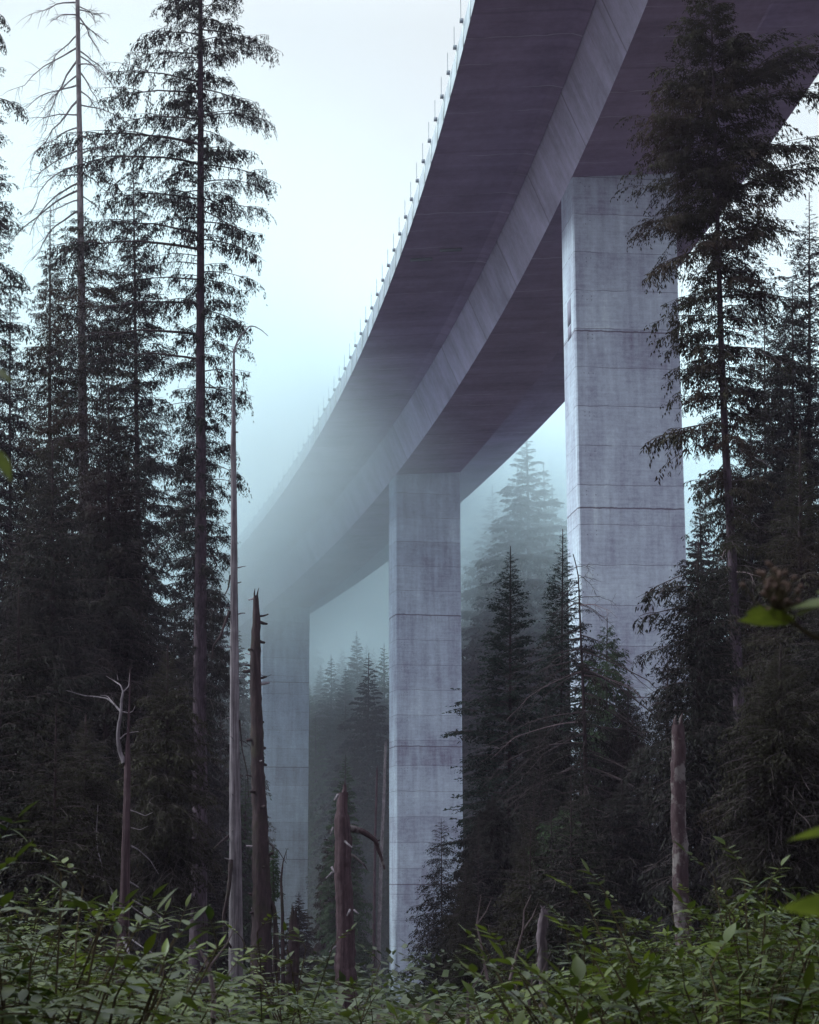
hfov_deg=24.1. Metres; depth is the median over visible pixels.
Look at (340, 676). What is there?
conifer tree
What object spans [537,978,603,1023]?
leafy shrub
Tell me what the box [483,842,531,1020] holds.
hemlock sapling
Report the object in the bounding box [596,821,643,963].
hemlock sapling
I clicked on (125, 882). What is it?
dead snag
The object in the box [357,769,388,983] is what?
conifer tree
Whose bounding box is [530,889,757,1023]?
leafy shrub
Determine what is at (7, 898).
leafy shrub
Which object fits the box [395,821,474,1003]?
hemlock sapling
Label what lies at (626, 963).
leafy shrub
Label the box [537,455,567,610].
conifer tree
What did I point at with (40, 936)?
leafy shrub
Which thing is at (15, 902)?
leafy shrub
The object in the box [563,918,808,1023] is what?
leafy shrub
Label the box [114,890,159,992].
hemlock sapling
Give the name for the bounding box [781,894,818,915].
leafy branch
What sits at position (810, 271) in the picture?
fir tree
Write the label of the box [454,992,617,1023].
leafy shrub
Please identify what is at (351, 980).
leafy shrub
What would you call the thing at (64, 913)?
leafy shrub
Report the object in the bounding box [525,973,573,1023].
leafy shrub
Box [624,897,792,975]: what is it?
leafy shrub
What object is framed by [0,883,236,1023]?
leafy shrub
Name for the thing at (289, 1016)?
leafy shrub
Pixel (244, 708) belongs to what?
conifer tree
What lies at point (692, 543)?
conifer tree
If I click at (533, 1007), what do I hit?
leafy shrub
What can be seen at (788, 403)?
fir tree
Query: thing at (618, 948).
leafy shrub
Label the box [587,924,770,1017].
leafy shrub
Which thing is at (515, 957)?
dry twig
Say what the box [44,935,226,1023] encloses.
leafy shrub
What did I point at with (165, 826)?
hemlock tree
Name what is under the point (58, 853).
hemlock sapling
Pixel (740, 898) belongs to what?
leafy shrub
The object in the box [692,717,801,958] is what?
hemlock sapling
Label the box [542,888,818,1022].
leafy shrub
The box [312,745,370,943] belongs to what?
conifer tree
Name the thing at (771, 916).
leafy shrub
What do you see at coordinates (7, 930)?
hemlock sapling
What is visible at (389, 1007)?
leafy shrub
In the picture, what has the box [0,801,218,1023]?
leafy shrub
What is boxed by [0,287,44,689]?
hemlock tree
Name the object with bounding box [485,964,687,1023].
leafy shrub
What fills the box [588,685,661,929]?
hemlock tree
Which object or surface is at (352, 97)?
sky
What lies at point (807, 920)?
leafy shrub
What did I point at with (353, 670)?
conifer tree
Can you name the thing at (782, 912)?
leafy shrub
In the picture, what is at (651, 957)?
leafy shrub
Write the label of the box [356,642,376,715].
conifer tree
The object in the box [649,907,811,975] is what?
leafy shrub
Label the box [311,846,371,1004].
conifer tree
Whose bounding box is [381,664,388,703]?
conifer tree
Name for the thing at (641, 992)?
leafy shrub
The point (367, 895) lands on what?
conifer tree
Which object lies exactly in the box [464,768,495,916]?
conifer tree
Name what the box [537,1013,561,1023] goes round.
leafy shrub
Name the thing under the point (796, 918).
hemlock sapling
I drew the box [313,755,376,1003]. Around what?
conifer tree
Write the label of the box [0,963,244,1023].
leafy shrub
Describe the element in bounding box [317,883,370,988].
conifer tree
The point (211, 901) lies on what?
hemlock sapling
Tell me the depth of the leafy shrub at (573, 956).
7.23 m
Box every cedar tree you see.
[269,847,284,1003]
[453,795,526,969]
[504,700,582,844]
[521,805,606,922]
[568,618,650,934]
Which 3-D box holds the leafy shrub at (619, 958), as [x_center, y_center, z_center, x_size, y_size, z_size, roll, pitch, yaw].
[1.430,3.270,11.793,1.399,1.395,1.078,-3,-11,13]
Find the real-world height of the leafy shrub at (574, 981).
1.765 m
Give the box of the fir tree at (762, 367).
[714,303,806,658]
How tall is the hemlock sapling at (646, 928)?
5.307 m
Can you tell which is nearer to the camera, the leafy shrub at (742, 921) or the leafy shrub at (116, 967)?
the leafy shrub at (116, 967)
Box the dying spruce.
[1,0,160,999]
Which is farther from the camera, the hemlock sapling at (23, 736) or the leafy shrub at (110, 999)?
the hemlock sapling at (23, 736)
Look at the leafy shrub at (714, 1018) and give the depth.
5.56 m
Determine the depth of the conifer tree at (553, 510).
177.98 m
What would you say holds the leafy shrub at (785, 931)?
on the ground
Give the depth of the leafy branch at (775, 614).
2.01 m
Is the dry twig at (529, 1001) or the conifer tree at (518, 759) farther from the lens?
the conifer tree at (518, 759)
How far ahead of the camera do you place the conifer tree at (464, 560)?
243.04 m
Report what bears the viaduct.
on the ground
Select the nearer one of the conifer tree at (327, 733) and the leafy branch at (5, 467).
the leafy branch at (5, 467)
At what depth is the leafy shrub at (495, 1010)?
9.63 m
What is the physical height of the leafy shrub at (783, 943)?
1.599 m
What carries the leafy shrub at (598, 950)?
on the ground
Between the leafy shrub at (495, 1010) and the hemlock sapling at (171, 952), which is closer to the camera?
the leafy shrub at (495, 1010)
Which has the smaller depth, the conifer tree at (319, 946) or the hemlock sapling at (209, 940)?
the hemlock sapling at (209, 940)
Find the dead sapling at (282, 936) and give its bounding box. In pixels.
[279,849,286,1015]
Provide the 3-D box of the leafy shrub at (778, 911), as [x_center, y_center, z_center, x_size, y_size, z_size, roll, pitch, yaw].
[1.863,2.907,10.472,1.994,1.548,1.522,8,-13,-37]
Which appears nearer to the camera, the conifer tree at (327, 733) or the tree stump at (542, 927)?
the tree stump at (542, 927)
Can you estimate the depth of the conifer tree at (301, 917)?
102.37 m
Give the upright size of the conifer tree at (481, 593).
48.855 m
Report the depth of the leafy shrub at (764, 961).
7.54 m
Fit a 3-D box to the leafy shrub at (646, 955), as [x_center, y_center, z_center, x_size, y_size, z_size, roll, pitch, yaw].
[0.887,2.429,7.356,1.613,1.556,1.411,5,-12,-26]
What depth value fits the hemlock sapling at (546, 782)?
42.52 m
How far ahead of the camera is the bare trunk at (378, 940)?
117.77 m
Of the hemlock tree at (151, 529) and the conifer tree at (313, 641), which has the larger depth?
the conifer tree at (313, 641)
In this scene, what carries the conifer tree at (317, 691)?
on the ground
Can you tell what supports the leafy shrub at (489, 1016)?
on the ground
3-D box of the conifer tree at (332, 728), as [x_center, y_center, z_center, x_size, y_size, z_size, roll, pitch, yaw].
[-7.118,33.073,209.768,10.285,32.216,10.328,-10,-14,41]
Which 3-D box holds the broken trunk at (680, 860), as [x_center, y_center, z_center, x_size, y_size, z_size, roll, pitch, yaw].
[4.185,5.511,29.490,0.361,4.850,0.387,0,-11,0]
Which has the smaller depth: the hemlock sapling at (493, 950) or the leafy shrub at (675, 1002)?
the leafy shrub at (675, 1002)
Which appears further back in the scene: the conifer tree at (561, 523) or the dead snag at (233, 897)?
the conifer tree at (561, 523)
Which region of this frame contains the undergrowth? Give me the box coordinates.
[80,938,706,1023]
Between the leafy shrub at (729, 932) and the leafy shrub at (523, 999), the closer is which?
the leafy shrub at (729, 932)
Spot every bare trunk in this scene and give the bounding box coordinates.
[372,766,377,999]
[376,740,386,999]
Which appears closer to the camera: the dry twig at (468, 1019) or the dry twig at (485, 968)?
the dry twig at (468, 1019)
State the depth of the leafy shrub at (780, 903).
10.75 m
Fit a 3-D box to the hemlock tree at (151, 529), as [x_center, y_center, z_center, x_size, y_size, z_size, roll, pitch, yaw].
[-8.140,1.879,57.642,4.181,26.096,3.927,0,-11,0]
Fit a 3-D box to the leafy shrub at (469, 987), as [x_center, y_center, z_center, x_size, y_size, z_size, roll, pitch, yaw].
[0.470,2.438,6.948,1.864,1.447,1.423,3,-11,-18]
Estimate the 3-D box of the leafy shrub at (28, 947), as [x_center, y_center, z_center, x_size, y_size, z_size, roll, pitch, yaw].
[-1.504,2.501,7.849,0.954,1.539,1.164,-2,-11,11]
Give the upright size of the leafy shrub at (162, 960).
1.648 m
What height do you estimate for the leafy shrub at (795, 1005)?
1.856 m
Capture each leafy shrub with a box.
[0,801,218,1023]
[0,853,283,1023]
[0,874,235,1023]
[0,881,135,1023]
[0,882,42,997]
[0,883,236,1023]
[0,886,96,986]
[0,888,208,1023]
[0,891,100,1000]
[0,895,144,1023]
[0,896,125,1013]
[0,898,69,983]
[0,908,137,1023]
[0,913,63,997]
[0,930,122,1022]
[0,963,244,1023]
[3,933,201,1023]
[6,918,176,1023]
[8,916,171,1001]
[9,917,217,1023]
[11,904,78,1000]
[17,991,191,1023]
[22,948,255,1023]
[32,889,219,1023]
[40,907,151,1023]
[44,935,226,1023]
[47,967,314,1023]
[52,929,210,1023]
[53,979,161,1023]
[58,943,205,1023]
[60,945,140,1021]
[81,951,312,1023]
[133,947,225,1023]
[157,911,373,1023]
[181,951,450,1023]
[191,922,422,1023]
[256,981,329,1023]
[270,993,333,1023]
[292,1000,408,1023]
[319,955,608,1023]
[339,968,461,1023]
[383,980,654,1023]
[419,1016,427,1023]
[444,938,807,1023]
[448,989,539,1023]
[449,925,715,1023]
[454,954,818,1023]
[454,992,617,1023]
[459,944,744,1023]
[470,970,576,1023]
[472,924,751,1023]
[474,985,563,1023]
[476,940,761,1023]
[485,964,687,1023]
[485,985,540,1023]
[489,923,761,1023]
[489,946,656,1023]
[494,893,672,1023]
[499,927,818,1023]
[515,953,666,1023]
[520,858,818,1023]
[521,962,668,1023]
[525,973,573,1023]
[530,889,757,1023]
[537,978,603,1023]
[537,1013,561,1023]
[540,874,818,1023]
[540,949,686,1015]
[541,925,738,1022]
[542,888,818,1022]
[542,939,697,1023]
[543,967,682,1023]
[544,915,818,1023]
[554,954,664,1023]
[555,924,700,1003]
[561,964,690,1022]
[562,940,722,1008]
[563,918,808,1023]
[565,935,674,1021]
[569,874,818,1023]
[573,901,799,1015]
[582,946,818,1023]
[583,907,811,1018]
[584,918,741,1015]
[587,916,818,1022]
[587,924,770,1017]
[590,947,696,1008]
[591,979,655,1023]
[592,948,775,1022]
[594,923,758,990]
[595,925,761,982]
[604,892,818,1017]
[605,935,817,1023]
[611,888,812,1017]
[616,836,818,1023]
[616,924,818,1023]
[617,916,745,1007]
[621,916,673,981]
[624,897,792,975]
[639,898,818,1014]
[644,885,790,974]
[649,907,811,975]
[651,883,815,966]
[652,913,818,1002]
[657,1000,818,1023]
[667,906,815,1005]
[672,912,800,1012]
[674,940,815,1023]
[676,899,817,1018]
[697,903,818,970]
[709,908,817,961]
[711,872,818,958]
[711,1014,730,1023]
[722,899,818,1011]
[723,911,812,956]
[730,904,818,978]
[734,911,818,980]
[742,923,811,975]
[744,891,818,977]
[750,888,818,982]
[754,891,818,1023]
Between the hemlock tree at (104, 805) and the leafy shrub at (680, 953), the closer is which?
the leafy shrub at (680, 953)
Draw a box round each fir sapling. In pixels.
[426,546,555,939]
[515,529,607,828]
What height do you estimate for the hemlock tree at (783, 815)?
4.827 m
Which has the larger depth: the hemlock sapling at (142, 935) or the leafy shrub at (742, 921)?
the hemlock sapling at (142, 935)
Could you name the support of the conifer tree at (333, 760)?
on the ground
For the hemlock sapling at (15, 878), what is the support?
on the ground
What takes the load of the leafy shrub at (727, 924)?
on the ground
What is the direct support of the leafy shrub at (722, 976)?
on the ground
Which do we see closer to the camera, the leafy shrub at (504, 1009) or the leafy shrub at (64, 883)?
the leafy shrub at (64, 883)
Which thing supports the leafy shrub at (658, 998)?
on the ground
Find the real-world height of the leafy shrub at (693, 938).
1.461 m
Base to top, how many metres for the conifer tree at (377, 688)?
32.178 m
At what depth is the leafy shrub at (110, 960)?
5.12 m
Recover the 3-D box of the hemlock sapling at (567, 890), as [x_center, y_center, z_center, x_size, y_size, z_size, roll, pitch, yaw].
[1.799,4.546,20.903,1.421,3.349,1.394,-1,-11,5]
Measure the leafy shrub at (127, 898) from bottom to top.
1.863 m
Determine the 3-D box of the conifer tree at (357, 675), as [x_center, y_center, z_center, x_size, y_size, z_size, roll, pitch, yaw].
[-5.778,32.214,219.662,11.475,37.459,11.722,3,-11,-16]
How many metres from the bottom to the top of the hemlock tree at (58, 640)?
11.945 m
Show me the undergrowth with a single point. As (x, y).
(406, 999)
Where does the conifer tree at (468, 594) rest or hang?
on the ground
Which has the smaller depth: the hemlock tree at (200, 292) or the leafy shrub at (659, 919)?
the leafy shrub at (659, 919)
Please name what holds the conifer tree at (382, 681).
on the ground
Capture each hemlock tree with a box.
[0,14,49,765]
[0,207,91,691]
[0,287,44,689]
[0,439,122,930]
[0,590,88,922]
[28,715,147,980]
[36,0,282,1015]
[47,380,176,978]
[88,166,195,1011]
[106,645,226,1006]
[149,368,243,916]
[578,780,669,949]
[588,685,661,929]
[610,0,818,753]
[617,660,711,973]
[631,540,756,961]
[692,645,818,970]
[694,414,797,881]
[732,430,818,942]
[753,588,818,925]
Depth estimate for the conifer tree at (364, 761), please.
178.25 m
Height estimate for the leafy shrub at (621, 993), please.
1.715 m
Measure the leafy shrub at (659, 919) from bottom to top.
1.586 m
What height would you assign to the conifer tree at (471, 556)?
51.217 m
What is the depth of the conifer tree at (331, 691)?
223.66 m
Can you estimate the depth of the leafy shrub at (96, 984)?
7.01 m
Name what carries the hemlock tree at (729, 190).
on the ground
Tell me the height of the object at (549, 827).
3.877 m
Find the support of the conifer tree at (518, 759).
on the ground
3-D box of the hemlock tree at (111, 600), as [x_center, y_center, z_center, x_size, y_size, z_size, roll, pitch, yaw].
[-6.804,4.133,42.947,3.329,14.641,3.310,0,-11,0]
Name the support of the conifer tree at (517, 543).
on the ground
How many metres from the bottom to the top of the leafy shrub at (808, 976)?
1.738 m
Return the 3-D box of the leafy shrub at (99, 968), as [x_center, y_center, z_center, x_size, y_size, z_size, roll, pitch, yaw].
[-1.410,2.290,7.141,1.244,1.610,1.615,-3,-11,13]
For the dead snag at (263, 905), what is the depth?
31.47 m
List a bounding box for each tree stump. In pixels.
[285,905,299,1020]
[536,906,548,1022]
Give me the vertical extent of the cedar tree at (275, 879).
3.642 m
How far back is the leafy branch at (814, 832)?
1.70 m
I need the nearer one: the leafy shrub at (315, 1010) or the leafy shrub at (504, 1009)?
the leafy shrub at (504, 1009)
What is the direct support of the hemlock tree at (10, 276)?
on the ground
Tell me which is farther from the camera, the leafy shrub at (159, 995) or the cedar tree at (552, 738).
the cedar tree at (552, 738)
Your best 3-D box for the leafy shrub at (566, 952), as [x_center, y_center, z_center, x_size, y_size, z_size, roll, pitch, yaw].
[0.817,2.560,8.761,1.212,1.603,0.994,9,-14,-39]
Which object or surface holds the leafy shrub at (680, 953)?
on the ground
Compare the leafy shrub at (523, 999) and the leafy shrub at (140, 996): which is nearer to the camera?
the leafy shrub at (140, 996)
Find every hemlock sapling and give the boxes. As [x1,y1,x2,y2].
[0,639,79,970]
[0,704,129,1018]
[0,732,88,1000]
[0,897,18,961]
[96,919,144,1023]
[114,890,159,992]
[151,901,188,1004]
[169,806,251,1013]
[169,855,246,1005]
[169,889,221,1004]
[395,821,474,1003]
[418,918,449,997]
[434,861,492,1007]
[437,816,506,1004]
[471,814,569,1020]
[476,812,554,1020]
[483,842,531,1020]
[503,731,609,934]
[509,795,597,1021]
[518,778,632,1021]
[525,754,645,981]
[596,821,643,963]
[633,903,674,958]
[636,907,694,982]
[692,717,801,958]
[735,827,772,949]
[756,854,817,954]
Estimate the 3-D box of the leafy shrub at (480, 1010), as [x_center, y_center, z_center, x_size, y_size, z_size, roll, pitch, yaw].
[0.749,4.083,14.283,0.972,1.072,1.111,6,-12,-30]
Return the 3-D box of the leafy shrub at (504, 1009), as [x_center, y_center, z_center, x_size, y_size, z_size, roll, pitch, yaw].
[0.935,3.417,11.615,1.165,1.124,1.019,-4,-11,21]
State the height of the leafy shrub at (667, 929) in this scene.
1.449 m
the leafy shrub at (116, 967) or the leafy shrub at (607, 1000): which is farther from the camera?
the leafy shrub at (116, 967)
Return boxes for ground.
[0,437,818,1023]
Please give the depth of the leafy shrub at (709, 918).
14.87 m
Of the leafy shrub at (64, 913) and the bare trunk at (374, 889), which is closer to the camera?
the leafy shrub at (64, 913)
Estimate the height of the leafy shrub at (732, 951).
1.487 m
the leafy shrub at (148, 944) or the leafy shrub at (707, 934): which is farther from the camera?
the leafy shrub at (707, 934)
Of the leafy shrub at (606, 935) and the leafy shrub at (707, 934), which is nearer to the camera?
the leafy shrub at (707, 934)
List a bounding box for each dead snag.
[66,667,171,1021]
[203,325,267,1020]
[242,588,286,1020]
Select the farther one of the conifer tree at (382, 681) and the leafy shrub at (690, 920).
the conifer tree at (382, 681)
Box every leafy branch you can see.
[0,348,12,480]
[738,561,818,640]
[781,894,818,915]
[786,827,818,841]
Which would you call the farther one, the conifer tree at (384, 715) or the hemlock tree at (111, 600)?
the conifer tree at (384, 715)
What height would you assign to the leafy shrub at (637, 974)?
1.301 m
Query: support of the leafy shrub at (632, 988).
on the ground
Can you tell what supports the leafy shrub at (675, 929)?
on the ground
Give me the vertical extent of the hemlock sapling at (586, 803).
4.377 m
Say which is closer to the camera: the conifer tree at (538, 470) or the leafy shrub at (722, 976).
the leafy shrub at (722, 976)
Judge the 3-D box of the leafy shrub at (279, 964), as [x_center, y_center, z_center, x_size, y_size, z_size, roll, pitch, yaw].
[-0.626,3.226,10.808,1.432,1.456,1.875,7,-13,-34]
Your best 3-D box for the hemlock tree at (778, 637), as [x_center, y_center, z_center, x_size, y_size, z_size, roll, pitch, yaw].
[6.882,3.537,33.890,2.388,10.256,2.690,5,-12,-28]
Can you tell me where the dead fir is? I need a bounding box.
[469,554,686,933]
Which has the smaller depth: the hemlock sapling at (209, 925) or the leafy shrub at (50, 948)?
the leafy shrub at (50, 948)
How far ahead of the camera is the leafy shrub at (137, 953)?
11.09 m
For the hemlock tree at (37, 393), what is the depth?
55.28 m
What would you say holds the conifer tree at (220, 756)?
on the ground
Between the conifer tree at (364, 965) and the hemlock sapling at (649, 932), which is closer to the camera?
the hemlock sapling at (649, 932)
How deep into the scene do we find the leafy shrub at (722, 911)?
12.21 m
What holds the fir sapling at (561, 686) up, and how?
on the ground
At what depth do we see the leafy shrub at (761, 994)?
8.24 m
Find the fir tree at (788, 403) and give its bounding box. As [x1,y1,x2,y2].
[739,280,818,666]
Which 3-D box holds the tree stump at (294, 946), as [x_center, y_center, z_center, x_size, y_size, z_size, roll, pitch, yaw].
[-1.696,6.896,28.207,0.295,2.222,0.305,0,-11,0]
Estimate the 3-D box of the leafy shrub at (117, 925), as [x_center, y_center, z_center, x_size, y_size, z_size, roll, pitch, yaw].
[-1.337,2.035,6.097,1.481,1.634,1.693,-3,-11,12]
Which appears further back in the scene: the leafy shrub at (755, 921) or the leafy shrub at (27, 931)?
the leafy shrub at (27, 931)
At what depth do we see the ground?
381.65 m
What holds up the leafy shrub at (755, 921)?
on the ground
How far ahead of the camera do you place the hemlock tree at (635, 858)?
32.33 m
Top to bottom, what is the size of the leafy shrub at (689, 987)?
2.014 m
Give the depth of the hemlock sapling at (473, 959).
37.06 m
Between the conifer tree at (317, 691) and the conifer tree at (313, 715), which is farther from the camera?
the conifer tree at (317, 691)
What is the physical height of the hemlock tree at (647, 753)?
6.582 m
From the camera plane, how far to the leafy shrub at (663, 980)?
7.31 m
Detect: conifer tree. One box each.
[0,507,97,967]
[92,476,172,968]
[97,587,248,972]
[191,569,251,967]
[208,715,250,966]
[223,779,280,991]
[224,631,280,960]
[275,894,328,1000]
[300,708,359,937]
[308,653,388,915]
[308,658,342,802]
[308,672,363,892]
[308,690,322,789]
[308,695,338,824]
[308,716,331,965]
[309,611,327,722]
[310,665,329,741]
[310,815,356,1001]
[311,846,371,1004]
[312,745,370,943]
[312,783,376,973]
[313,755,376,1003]
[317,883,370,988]
[328,649,346,707]
[332,631,372,741]
[346,656,358,689]
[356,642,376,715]
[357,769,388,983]
[359,672,388,799]
[362,810,388,994]
[363,690,388,832]
[364,648,388,736]
[369,650,382,692]
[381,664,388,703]
[461,441,570,942]
[461,466,515,658]
[461,486,503,801]
[461,492,495,662]
[461,514,483,658]
[462,468,540,911]
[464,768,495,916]
[488,464,568,752]
[495,697,531,802]
[517,485,567,729]
[519,445,565,586]
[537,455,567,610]
[686,503,728,822]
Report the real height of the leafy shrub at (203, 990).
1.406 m
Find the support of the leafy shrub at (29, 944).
on the ground
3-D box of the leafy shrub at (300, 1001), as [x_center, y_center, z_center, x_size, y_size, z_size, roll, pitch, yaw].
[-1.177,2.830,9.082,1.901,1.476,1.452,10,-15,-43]
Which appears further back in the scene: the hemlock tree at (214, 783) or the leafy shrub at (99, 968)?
the hemlock tree at (214, 783)
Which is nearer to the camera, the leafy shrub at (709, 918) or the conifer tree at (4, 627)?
the leafy shrub at (709, 918)
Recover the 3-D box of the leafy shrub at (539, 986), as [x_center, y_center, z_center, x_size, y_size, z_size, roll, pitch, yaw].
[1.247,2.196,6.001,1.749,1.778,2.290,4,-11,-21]
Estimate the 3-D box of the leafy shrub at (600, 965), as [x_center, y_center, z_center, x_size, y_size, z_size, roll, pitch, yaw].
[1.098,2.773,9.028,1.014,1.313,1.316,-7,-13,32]
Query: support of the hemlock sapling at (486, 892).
on the ground
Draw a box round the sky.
[0,0,818,492]
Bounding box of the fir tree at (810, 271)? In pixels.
[747,192,818,923]
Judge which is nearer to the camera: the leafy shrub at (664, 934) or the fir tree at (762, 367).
the leafy shrub at (664, 934)
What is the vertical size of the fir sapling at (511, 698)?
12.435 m
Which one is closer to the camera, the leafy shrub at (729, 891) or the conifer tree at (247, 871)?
the leafy shrub at (729, 891)
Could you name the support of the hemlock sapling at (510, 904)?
on the ground
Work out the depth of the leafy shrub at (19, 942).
8.06 m
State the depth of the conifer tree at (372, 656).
264.35 m
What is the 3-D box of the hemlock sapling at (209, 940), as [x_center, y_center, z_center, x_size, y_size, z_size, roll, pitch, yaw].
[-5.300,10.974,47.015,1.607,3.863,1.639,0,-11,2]
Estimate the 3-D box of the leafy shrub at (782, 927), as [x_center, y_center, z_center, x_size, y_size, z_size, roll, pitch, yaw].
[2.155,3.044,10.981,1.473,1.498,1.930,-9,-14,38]
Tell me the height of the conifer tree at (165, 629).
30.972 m
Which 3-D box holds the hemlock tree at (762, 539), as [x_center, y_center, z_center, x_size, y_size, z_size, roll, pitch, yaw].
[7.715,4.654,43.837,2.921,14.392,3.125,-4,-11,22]
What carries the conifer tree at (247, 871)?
on the ground
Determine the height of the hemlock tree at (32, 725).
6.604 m
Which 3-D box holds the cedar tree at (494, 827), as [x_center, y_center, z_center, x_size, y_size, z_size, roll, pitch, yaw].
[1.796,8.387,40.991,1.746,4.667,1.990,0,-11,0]
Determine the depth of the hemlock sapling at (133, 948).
46.16 m
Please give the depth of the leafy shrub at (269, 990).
11.64 m
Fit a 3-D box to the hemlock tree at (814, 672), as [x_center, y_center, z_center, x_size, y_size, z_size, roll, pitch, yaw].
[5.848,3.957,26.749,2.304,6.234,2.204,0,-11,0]
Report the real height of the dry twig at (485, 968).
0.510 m
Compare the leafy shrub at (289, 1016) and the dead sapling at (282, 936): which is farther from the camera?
the dead sapling at (282, 936)
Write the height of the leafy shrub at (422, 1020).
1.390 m
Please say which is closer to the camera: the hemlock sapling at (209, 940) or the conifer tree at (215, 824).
the hemlock sapling at (209, 940)
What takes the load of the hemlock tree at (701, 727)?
on the ground
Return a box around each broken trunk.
[326,781,384,1019]
[669,712,691,963]
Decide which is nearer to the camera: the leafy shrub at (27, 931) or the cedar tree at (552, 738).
the leafy shrub at (27, 931)
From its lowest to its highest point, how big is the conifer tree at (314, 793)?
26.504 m
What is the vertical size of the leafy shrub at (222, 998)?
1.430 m
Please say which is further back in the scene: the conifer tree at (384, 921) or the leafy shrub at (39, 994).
the conifer tree at (384, 921)
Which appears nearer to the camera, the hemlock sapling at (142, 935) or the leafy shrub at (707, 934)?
the leafy shrub at (707, 934)
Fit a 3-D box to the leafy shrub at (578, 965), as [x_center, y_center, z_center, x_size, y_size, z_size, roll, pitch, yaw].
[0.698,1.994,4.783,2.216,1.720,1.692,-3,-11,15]
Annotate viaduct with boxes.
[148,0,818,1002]
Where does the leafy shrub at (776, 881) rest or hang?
on the ground
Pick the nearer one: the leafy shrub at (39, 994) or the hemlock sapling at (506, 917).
the leafy shrub at (39, 994)
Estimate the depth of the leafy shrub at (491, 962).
7.09 m
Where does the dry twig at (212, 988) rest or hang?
on the leafy shrub at (117, 925)
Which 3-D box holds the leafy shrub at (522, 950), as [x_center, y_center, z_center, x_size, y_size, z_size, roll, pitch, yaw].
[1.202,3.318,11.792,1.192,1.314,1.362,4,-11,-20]
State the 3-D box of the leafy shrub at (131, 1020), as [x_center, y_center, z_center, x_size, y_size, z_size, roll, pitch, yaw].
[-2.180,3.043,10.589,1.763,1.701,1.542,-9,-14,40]
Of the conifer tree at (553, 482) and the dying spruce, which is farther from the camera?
the conifer tree at (553, 482)
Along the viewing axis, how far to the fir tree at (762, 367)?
63.78 m
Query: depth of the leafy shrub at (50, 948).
11.73 m
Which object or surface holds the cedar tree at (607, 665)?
on the ground
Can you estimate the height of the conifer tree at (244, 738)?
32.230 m
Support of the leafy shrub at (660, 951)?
on the ground
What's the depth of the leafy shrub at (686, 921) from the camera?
14.91 m
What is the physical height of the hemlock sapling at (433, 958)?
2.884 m
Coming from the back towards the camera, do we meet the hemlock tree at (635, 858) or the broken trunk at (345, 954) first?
the hemlock tree at (635, 858)
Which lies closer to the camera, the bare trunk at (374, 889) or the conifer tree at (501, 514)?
the bare trunk at (374, 889)
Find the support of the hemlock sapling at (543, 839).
on the ground
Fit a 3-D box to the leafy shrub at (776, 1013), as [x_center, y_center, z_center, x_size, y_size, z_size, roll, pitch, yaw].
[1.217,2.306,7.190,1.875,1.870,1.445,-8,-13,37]
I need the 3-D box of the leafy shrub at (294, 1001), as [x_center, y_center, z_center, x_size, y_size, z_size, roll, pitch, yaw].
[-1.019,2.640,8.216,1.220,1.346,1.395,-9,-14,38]
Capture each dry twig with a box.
[198,918,238,1023]
[466,956,488,1023]
[476,896,491,979]
[508,895,538,979]
[526,945,550,1023]
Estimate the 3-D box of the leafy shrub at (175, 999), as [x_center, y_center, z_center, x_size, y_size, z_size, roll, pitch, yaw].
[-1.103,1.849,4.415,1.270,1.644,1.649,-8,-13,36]
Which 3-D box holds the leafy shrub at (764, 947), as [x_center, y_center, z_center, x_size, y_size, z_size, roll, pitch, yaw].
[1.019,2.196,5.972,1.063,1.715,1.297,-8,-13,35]
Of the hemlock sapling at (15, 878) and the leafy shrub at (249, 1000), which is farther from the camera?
the hemlock sapling at (15, 878)
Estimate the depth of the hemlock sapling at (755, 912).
30.53 m
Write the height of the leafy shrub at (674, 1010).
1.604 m
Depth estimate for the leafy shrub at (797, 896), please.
10.37 m
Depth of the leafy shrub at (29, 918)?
14.53 m
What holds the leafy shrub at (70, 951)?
on the ground
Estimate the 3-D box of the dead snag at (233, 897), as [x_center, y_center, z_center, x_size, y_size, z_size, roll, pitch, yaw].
[-3.422,2.959,35.097,1.358,13.359,0.767,-3,-11,17]
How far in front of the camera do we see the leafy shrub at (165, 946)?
5.64 m
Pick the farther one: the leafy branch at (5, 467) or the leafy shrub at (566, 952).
the leafy shrub at (566, 952)

